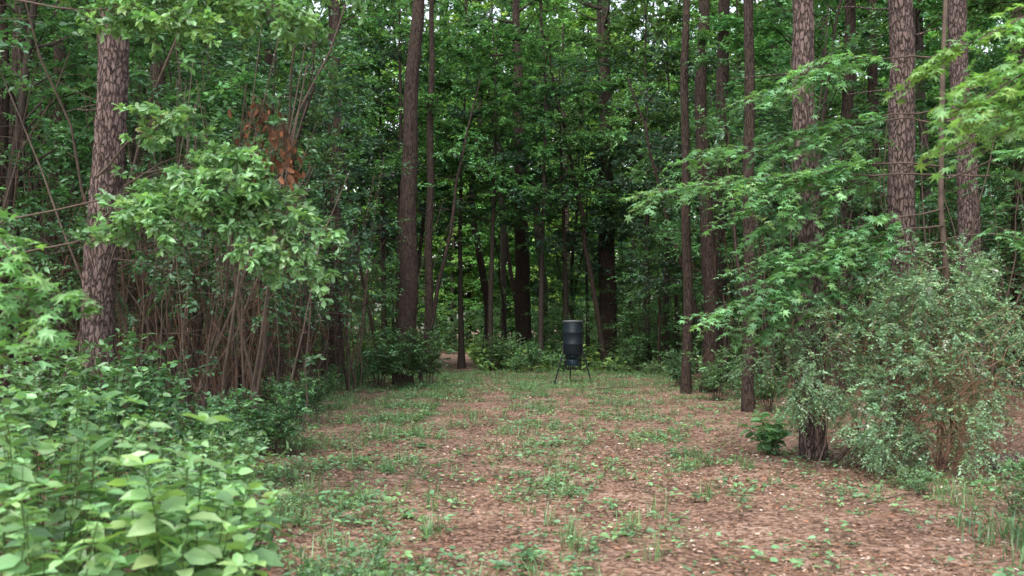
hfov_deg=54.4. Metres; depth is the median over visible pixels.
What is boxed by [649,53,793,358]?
sweetgum tree
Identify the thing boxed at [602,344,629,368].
undergrowth shrub
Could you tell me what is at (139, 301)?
sapling thicket
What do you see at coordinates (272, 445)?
undergrowth shrub
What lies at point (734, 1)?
broadleaf tree
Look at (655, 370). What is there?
undergrowth shrub
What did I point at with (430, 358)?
bush
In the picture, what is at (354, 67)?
canopy tree
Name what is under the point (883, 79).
broadleaf tree
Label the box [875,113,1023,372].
sweetgum tree
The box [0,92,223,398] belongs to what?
sapling thicket
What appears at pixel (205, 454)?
undergrowth shrub
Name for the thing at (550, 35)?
broadleaf tree
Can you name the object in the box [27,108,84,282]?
sweetgum tree
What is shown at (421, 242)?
sweetgum tree
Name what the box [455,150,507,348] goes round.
leaning tree
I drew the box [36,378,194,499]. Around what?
undergrowth shrub
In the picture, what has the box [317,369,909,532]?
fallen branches
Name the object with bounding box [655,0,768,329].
broadleaf tree
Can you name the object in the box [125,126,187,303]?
sweetgum tree
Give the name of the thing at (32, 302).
sweetgum sapling
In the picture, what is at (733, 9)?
sky
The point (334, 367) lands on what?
undergrowth shrub
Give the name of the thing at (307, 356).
sapling thicket
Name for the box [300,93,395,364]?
leaning tree
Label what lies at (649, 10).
distant trees
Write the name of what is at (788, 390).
undergrowth shrub
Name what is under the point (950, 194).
sweetgum tree
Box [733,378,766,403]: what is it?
undergrowth shrub
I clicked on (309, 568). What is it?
grass
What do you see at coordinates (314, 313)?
sapling thicket
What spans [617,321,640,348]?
undergrowth shrub
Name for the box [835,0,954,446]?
pine tree
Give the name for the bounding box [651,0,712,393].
pine tree
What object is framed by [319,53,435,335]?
broadleaf tree
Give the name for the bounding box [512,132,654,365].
oak tree
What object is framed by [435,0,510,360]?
pine tree
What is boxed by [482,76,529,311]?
leaning tree
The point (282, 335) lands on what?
sapling thicket
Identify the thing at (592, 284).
leaning tree
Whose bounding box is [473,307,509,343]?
sweetgum sapling
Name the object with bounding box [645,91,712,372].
leaning tree
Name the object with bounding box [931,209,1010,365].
sapling thicket
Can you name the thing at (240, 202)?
oak tree
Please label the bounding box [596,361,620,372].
undergrowth shrub
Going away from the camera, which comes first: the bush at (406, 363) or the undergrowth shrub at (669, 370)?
the bush at (406, 363)
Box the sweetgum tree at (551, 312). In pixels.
[522,296,563,364]
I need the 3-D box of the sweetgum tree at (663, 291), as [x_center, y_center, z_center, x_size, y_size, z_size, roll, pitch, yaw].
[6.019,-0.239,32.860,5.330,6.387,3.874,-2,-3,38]
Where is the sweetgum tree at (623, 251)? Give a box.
[568,199,642,321]
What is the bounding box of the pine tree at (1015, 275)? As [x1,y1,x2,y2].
[1009,1,1023,384]
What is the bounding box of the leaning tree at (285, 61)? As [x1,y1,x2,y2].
[236,34,355,373]
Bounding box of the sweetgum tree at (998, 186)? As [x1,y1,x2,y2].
[979,90,1010,299]
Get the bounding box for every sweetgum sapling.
[0,209,102,377]
[354,311,378,345]
[358,313,380,345]
[435,310,453,348]
[436,305,452,347]
[438,299,474,349]
[443,321,457,354]
[464,309,483,350]
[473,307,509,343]
[473,308,499,348]
[512,297,556,342]
[531,302,560,346]
[548,303,582,338]
[581,302,598,346]
[617,294,640,337]
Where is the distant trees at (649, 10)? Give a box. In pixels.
[63,0,1010,341]
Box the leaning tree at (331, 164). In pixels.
[239,28,359,387]
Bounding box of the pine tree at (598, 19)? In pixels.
[555,0,634,257]
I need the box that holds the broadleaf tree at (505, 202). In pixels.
[464,29,561,340]
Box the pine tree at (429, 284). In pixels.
[416,0,456,374]
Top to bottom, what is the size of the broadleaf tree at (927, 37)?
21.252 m
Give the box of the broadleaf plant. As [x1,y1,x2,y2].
[739,412,792,454]
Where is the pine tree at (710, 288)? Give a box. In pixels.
[682,0,723,391]
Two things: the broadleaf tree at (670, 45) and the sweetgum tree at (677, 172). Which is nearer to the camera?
the sweetgum tree at (677, 172)
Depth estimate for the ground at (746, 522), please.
9.21 m
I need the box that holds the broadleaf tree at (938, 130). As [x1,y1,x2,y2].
[915,16,1003,299]
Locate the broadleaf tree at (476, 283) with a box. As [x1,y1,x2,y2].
[443,88,562,343]
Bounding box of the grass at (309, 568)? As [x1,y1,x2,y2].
[278,541,416,575]
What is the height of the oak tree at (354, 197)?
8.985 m
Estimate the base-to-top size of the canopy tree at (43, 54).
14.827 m
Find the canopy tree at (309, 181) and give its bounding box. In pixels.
[278,60,377,343]
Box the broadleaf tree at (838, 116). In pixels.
[742,20,867,332]
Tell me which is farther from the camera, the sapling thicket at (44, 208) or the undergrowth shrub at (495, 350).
the undergrowth shrub at (495, 350)
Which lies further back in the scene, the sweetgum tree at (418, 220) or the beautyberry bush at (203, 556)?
the sweetgum tree at (418, 220)
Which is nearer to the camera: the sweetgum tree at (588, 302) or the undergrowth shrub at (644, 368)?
the undergrowth shrub at (644, 368)
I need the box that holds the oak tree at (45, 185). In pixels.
[23,93,88,362]
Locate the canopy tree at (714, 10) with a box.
[637,0,859,175]
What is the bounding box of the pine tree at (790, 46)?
[778,2,841,230]
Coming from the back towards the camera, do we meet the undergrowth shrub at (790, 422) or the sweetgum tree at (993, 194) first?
the sweetgum tree at (993, 194)
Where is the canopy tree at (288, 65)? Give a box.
[167,0,349,331]
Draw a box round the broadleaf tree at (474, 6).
[418,0,562,343]
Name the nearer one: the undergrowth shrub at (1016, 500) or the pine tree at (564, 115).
the undergrowth shrub at (1016, 500)
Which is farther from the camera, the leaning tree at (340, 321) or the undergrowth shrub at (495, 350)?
the undergrowth shrub at (495, 350)
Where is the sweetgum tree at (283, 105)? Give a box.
[134,3,339,380]
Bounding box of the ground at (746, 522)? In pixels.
[0,328,1023,575]
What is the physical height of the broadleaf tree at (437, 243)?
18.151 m
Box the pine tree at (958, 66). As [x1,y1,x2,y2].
[947,0,992,419]
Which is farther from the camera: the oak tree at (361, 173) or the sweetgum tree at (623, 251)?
the sweetgum tree at (623, 251)
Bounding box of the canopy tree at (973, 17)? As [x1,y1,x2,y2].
[930,1,1009,167]
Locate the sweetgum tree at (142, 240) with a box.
[135,136,238,353]
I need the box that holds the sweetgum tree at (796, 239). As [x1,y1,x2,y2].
[694,91,862,373]
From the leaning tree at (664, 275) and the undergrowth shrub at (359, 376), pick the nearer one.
the undergrowth shrub at (359, 376)
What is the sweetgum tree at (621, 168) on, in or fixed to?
on the ground at (746, 522)
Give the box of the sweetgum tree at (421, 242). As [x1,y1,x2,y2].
[321,0,511,341]
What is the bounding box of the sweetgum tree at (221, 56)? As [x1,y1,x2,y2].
[75,21,295,393]
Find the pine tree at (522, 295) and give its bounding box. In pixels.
[466,0,561,365]
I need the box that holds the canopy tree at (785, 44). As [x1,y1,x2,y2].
[728,1,976,365]
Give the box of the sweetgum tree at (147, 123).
[86,50,206,265]
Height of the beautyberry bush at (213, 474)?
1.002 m
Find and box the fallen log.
[987,453,1023,473]
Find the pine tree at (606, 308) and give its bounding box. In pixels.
[563,0,642,367]
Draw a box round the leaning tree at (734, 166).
[674,14,794,396]
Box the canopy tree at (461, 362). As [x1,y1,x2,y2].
[384,35,543,368]
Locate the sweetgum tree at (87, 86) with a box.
[0,0,170,323]
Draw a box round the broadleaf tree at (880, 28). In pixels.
[819,1,949,334]
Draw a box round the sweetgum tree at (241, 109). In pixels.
[143,48,344,383]
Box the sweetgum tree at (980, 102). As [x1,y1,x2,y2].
[882,3,1023,183]
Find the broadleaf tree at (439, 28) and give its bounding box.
[395,1,491,343]
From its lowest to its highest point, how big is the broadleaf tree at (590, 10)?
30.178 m
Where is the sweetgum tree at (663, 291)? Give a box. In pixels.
[621,187,763,373]
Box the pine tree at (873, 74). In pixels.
[867,0,887,385]
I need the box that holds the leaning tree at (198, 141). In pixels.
[88,13,252,397]
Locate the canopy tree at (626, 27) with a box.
[552,0,731,366]
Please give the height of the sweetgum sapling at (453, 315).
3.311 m
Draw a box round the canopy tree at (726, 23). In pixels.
[673,0,942,385]
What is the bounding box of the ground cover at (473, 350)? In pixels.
[76,329,1007,373]
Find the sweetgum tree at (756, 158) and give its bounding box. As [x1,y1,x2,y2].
[690,68,820,274]
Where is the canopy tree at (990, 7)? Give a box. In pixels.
[925,0,1023,35]
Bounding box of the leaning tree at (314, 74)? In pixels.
[226,7,386,338]
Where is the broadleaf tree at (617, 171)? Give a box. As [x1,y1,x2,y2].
[573,48,700,328]
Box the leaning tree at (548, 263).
[511,219,581,319]
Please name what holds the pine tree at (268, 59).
on the ground at (746, 522)
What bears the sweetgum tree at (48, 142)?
on the ground at (746, 522)
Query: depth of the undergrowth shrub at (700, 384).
23.85 m
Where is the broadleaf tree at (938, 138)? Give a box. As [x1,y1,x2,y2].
[915,28,1008,316]
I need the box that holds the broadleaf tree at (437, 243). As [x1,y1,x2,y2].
[393,72,511,350]
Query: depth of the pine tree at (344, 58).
57.74 m
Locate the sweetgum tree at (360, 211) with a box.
[285,116,396,295]
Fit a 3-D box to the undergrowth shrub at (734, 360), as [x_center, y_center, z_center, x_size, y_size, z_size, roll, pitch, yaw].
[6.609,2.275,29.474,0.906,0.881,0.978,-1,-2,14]
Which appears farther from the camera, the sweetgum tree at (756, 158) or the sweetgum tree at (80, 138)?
the sweetgum tree at (756, 158)
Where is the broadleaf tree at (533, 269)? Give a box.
[498,54,628,342]
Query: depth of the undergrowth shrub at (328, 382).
22.13 m
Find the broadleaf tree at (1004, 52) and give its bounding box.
[880,8,1010,329]
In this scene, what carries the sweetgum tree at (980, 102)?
on the ground at (746, 522)
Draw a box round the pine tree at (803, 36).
[731,0,829,460]
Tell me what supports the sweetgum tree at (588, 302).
on the ground at (746, 522)
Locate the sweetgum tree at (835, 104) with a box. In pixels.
[731,79,881,286]
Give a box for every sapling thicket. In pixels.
[0,0,74,398]
[0,0,246,424]
[0,0,386,451]
[0,51,134,409]
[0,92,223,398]
[8,34,159,394]
[9,42,79,277]
[10,19,229,402]
[18,114,81,390]
[20,154,142,365]
[29,45,365,410]
[33,0,410,430]
[37,158,244,380]
[50,43,335,430]
[67,162,240,357]
[69,163,209,375]
[79,103,325,420]
[128,121,357,406]
[163,99,349,387]
[197,104,416,398]
[197,266,315,370]
[198,155,363,395]
[211,69,336,382]
[235,182,369,381]
[282,197,392,376]
[314,169,475,368]
[594,181,742,364]
[689,4,876,401]
[696,141,837,378]
[725,58,1023,422]
[726,159,856,369]
[760,276,836,348]
[791,135,942,376]
[837,139,1023,389]
[915,62,1023,405]
[917,184,1010,369]
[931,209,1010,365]
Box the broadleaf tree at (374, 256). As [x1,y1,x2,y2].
[358,43,467,328]
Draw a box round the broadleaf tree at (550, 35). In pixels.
[482,0,624,334]
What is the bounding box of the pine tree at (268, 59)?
[253,0,273,369]
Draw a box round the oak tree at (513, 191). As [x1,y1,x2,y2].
[473,52,645,368]
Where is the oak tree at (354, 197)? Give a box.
[136,0,405,390]
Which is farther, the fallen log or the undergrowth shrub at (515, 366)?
the undergrowth shrub at (515, 366)
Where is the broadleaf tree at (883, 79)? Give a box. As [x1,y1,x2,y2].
[867,77,918,334]
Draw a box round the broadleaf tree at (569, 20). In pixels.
[464,0,615,336]
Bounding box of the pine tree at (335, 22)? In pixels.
[320,0,354,381]
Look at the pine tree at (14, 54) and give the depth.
20.25 m
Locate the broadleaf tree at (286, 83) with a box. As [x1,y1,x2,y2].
[234,0,347,324]
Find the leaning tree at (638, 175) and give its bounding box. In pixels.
[596,76,712,340]
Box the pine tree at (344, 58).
[297,1,373,326]
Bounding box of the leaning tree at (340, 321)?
[294,73,365,391]
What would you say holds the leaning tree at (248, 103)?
on the ground at (746, 522)
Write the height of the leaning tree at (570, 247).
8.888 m
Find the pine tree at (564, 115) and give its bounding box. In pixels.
[537,21,590,314]
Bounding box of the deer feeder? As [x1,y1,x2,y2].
[553,320,592,383]
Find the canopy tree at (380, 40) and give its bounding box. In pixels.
[308,0,490,333]
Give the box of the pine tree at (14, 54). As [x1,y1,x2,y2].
[8,0,41,362]
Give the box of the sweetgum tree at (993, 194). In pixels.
[935,116,1010,295]
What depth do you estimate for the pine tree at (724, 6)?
28.58 m
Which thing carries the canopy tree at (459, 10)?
on the ground at (746, 522)
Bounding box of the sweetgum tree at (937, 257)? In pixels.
[856,158,1010,357]
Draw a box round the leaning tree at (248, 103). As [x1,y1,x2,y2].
[165,54,316,397]
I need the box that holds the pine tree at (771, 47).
[754,0,778,354]
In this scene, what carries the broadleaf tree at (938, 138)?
on the ground at (746, 522)
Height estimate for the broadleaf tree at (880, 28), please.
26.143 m
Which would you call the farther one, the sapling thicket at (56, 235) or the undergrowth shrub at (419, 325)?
the undergrowth shrub at (419, 325)
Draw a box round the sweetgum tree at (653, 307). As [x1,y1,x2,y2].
[606,219,701,370]
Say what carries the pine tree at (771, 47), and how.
on the ground at (746, 522)
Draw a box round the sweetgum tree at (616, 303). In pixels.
[589,266,672,357]
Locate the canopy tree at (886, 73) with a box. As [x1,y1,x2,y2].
[816,2,1005,197]
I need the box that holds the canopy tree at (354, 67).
[253,0,436,183]
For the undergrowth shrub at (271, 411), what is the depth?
13.68 m
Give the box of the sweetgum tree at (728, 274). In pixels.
[680,202,741,316]
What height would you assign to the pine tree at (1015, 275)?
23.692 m
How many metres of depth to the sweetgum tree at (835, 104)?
32.27 m
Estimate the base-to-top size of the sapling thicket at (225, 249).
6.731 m
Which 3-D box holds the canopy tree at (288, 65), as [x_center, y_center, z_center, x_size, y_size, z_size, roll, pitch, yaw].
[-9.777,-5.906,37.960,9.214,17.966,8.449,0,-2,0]
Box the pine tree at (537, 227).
[504,0,583,347]
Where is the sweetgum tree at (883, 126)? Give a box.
[823,43,1009,304]
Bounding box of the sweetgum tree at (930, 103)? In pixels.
[860,31,1023,295]
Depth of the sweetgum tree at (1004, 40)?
33.06 m
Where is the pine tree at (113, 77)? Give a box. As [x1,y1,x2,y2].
[73,0,129,453]
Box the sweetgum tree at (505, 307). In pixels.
[477,287,532,356]
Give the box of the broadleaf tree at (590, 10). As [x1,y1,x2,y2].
[534,0,659,346]
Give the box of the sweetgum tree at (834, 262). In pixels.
[619,0,1023,457]
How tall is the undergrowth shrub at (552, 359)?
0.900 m
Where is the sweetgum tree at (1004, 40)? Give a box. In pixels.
[931,21,1011,370]
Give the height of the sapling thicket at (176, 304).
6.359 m
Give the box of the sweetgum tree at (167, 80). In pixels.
[64,9,267,358]
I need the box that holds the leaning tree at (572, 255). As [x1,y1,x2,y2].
[554,65,618,319]
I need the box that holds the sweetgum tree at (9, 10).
[7,8,35,239]
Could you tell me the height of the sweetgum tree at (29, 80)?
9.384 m
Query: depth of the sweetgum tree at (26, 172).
30.75 m
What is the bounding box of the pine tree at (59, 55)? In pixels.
[33,0,80,397]
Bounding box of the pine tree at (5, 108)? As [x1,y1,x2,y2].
[0,0,54,413]
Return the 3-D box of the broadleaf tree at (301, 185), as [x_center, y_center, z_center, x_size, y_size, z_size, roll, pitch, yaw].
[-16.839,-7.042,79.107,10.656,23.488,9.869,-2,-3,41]
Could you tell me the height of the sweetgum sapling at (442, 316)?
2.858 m
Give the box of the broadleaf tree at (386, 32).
[342,0,459,337]
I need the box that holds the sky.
[133,0,1003,327]
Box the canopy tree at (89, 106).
[10,2,181,201]
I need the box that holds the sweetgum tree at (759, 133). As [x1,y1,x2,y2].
[712,53,796,350]
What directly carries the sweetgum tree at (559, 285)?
on the ground at (746, 522)
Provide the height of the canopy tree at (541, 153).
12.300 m
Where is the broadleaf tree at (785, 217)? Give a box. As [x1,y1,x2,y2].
[700,20,831,331]
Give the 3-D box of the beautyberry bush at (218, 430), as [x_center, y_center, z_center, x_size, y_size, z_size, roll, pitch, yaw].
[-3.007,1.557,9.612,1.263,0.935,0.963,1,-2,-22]
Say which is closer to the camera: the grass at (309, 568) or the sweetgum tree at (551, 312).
the grass at (309, 568)
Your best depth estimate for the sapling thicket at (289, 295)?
28.02 m
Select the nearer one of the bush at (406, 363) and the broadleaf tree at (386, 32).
the bush at (406, 363)
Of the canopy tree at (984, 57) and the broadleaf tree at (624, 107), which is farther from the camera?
the broadleaf tree at (624, 107)
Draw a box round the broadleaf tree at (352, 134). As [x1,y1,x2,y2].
[295,11,398,336]
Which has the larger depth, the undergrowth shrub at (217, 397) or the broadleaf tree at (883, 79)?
the broadleaf tree at (883, 79)
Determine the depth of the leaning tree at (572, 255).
39.64 m
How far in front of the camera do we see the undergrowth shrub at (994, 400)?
15.83 m
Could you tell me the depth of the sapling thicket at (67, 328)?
29.04 m
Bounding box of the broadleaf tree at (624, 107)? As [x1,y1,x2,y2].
[569,11,673,324]
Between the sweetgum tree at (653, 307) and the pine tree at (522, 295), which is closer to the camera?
the sweetgum tree at (653, 307)
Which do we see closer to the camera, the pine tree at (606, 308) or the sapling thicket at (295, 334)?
the sapling thicket at (295, 334)
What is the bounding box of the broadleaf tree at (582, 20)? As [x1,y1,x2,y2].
[512,0,655,328]
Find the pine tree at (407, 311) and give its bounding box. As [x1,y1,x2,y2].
[389,0,432,384]
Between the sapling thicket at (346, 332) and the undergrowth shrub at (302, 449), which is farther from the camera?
the sapling thicket at (346, 332)
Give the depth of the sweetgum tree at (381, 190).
35.05 m
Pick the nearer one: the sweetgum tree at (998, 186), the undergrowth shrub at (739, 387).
the undergrowth shrub at (739, 387)
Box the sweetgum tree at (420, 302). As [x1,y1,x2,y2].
[343,259,424,361]
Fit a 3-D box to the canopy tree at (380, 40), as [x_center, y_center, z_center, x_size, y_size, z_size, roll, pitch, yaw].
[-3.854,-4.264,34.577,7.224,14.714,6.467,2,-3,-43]
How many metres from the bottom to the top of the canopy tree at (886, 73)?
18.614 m
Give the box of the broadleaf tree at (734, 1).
[728,0,839,317]
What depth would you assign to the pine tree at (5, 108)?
16.03 m
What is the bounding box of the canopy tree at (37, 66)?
[7,0,177,370]
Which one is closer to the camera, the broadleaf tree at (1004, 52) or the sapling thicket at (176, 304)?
the sapling thicket at (176, 304)
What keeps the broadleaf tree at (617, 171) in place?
on the ground at (746, 522)
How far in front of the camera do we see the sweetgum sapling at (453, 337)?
56.47 m
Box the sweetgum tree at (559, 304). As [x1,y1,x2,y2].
[531,255,598,354]
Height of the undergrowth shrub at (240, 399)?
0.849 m
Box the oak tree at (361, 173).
[291,15,491,350]
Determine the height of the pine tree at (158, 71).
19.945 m
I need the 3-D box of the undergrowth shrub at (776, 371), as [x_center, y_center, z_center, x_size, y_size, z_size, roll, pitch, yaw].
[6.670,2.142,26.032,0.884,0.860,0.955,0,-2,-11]
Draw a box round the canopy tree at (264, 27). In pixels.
[68,14,311,361]
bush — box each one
[0,354,148,574]
[0,368,171,575]
[0,458,126,575]
[14,366,185,522]
[74,412,294,575]
[142,399,272,486]
[150,421,283,542]
[151,445,293,575]
[338,326,407,387]
[362,327,430,388]
[396,325,455,386]
[719,229,1023,484]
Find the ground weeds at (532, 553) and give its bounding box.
[55,368,1023,575]
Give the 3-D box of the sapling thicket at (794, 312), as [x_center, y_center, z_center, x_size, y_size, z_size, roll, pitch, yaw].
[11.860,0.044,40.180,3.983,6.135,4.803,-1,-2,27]
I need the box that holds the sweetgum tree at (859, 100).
[781,80,937,353]
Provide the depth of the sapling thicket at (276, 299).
24.38 m
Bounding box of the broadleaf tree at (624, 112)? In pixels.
[571,32,681,336]
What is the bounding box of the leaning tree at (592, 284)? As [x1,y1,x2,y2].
[518,20,606,368]
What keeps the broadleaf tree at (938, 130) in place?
on the ground at (746, 522)
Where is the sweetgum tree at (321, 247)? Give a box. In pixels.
[249,138,363,334]
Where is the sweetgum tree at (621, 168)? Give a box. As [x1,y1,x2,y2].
[589,54,759,354]
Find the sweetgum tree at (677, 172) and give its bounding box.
[648,81,797,382]
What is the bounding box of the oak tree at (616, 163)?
[551,11,756,368]
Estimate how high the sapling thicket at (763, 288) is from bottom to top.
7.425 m
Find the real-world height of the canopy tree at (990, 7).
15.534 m
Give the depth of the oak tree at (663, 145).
31.26 m
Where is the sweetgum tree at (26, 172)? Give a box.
[25,100,67,245]
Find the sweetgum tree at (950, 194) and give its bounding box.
[886,137,1009,272]
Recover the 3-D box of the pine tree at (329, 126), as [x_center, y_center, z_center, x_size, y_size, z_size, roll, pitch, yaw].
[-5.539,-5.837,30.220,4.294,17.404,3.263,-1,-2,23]
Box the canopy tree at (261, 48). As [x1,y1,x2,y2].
[128,10,311,354]
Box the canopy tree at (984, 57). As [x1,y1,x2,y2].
[915,0,1010,160]
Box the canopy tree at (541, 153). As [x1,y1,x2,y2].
[472,28,626,369]
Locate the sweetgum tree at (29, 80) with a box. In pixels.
[7,19,44,188]
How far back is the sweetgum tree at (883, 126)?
25.69 m
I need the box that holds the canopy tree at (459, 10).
[402,0,591,344]
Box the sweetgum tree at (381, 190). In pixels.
[237,77,397,368]
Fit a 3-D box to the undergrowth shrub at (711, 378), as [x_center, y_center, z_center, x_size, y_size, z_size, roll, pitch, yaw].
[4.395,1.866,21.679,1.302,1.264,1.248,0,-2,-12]
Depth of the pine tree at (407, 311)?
26.86 m
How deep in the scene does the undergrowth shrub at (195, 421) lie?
11.66 m
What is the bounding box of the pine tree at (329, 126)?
[309,0,393,376]
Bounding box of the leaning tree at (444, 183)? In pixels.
[417,79,516,381]
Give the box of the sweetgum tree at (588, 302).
[552,300,606,364]
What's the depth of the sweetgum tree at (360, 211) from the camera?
41.17 m
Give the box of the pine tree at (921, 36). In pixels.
[880,0,942,343]
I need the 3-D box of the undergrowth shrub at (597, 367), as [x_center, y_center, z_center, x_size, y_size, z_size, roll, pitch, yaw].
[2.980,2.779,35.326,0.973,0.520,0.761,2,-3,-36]
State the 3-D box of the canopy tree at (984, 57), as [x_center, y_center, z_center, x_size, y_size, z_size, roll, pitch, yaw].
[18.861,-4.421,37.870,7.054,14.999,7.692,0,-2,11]
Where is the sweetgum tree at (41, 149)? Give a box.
[10,0,238,281]
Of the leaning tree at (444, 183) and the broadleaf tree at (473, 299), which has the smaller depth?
the leaning tree at (444, 183)
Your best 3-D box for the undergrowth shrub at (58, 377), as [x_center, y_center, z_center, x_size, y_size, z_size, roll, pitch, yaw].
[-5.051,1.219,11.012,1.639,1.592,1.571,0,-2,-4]
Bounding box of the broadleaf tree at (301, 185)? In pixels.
[281,71,355,338]
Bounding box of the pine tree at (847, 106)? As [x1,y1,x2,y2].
[836,0,866,394]
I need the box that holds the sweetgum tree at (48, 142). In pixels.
[9,32,145,274]
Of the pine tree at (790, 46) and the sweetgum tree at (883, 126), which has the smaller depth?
the sweetgum tree at (883, 126)
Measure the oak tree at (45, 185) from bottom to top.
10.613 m
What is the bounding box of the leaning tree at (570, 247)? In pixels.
[566,150,626,319]
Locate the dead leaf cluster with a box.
[227,92,310,190]
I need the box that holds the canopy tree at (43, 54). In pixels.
[8,0,167,347]
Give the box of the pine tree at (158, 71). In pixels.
[143,42,166,369]
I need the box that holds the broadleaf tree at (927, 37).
[879,17,1006,330]
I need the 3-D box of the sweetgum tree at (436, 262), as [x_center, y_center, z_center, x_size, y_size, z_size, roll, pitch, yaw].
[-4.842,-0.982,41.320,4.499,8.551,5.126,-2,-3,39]
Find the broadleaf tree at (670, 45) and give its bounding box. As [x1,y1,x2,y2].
[614,17,729,331]
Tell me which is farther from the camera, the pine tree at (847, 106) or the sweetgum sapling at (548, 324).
the sweetgum sapling at (548, 324)
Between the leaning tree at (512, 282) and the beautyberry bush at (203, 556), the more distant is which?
the leaning tree at (512, 282)
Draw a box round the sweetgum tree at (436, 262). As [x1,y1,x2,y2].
[354,165,457,317]
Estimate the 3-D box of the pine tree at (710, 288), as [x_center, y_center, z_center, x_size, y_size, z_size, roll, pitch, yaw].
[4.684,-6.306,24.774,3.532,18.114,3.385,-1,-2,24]
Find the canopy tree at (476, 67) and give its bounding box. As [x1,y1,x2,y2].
[418,20,593,370]
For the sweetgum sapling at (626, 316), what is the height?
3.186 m
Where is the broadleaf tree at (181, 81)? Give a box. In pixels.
[127,23,241,155]
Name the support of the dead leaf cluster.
attached to the oak tree at (240, 202)
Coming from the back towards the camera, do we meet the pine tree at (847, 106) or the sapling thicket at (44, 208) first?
the pine tree at (847, 106)
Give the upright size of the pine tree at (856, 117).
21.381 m
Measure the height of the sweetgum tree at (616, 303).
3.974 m
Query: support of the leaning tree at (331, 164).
on the ground at (746, 522)
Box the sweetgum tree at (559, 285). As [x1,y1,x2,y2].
[524,264,597,366]
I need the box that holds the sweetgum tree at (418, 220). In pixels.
[344,159,449,340]
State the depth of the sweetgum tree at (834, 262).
11.45 m
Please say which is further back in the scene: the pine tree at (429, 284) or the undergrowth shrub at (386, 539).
the pine tree at (429, 284)
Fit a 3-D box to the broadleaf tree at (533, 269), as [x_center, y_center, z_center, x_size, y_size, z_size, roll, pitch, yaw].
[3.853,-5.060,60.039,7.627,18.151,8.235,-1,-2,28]
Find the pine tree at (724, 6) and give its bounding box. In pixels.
[713,0,733,380]
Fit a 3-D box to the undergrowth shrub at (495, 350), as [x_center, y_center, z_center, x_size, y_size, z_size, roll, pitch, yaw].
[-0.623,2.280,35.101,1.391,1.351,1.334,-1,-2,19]
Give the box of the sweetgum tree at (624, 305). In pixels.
[616,207,701,351]
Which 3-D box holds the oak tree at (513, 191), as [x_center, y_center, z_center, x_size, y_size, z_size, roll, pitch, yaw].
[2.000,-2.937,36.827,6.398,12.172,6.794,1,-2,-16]
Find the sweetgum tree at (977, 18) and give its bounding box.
[928,0,1023,232]
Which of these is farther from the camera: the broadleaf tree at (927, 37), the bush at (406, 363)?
the broadleaf tree at (927, 37)
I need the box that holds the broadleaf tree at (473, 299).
[417,30,532,347]
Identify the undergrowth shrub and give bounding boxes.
[0,329,146,467]
[0,342,41,387]
[0,348,81,482]
[0,351,90,509]
[28,328,189,453]
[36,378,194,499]
[80,451,264,570]
[124,366,201,444]
[134,415,303,492]
[144,387,263,465]
[173,395,240,456]
[206,392,230,411]
[214,419,270,469]
[225,389,277,440]
[231,376,312,456]
[237,411,294,454]
[246,381,279,411]
[252,397,294,437]
[255,477,316,514]
[259,378,289,409]
[265,367,322,423]
[266,451,325,484]
[271,431,326,454]
[282,425,309,441]
[288,312,320,351]
[292,378,331,413]
[311,371,340,394]
[316,376,342,393]
[319,362,344,383]
[341,362,366,384]
[342,520,412,570]
[383,308,446,372]
[477,334,512,370]
[497,331,534,368]
[501,353,527,372]
[515,340,547,372]
[524,346,554,363]
[541,348,564,368]
[589,360,611,370]
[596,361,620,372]
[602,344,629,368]
[616,364,631,373]
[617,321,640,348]
[617,337,657,372]
[620,334,661,370]
[630,358,658,374]
[643,357,664,374]
[661,349,700,385]
[663,362,680,375]
[664,340,702,368]
[681,345,741,400]
[694,365,722,392]
[723,369,741,396]
[728,350,741,375]
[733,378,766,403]
[754,353,784,379]
[754,359,797,411]
[774,410,797,431]
[778,379,797,406]
[825,383,847,416]
[826,416,863,439]
[875,460,916,486]
[897,465,942,495]
[957,408,988,428]
[965,378,1008,413]
[981,477,1023,514]
[989,451,1023,486]
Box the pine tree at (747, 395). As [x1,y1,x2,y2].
[731,0,763,411]
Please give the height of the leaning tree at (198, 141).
7.077 m
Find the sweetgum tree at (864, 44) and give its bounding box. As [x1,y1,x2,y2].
[683,0,946,240]
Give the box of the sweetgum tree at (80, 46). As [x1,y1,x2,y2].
[6,0,146,360]
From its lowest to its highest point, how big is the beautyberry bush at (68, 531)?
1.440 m
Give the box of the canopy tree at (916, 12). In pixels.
[754,0,1009,361]
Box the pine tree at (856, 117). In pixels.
[817,3,888,354]
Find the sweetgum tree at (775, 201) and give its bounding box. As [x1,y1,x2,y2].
[696,113,921,357]
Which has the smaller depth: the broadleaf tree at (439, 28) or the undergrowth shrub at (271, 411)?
the undergrowth shrub at (271, 411)
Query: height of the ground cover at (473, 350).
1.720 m
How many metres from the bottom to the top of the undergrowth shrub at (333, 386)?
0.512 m
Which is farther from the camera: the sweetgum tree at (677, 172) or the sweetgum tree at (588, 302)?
the sweetgum tree at (588, 302)
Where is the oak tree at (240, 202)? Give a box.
[0,0,375,308]
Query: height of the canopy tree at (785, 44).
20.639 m
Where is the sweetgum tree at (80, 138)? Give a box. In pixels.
[0,0,281,416]
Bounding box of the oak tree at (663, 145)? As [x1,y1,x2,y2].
[600,89,794,353]
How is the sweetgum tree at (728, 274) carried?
on the ground at (746, 522)
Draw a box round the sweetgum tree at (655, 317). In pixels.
[630,235,739,349]

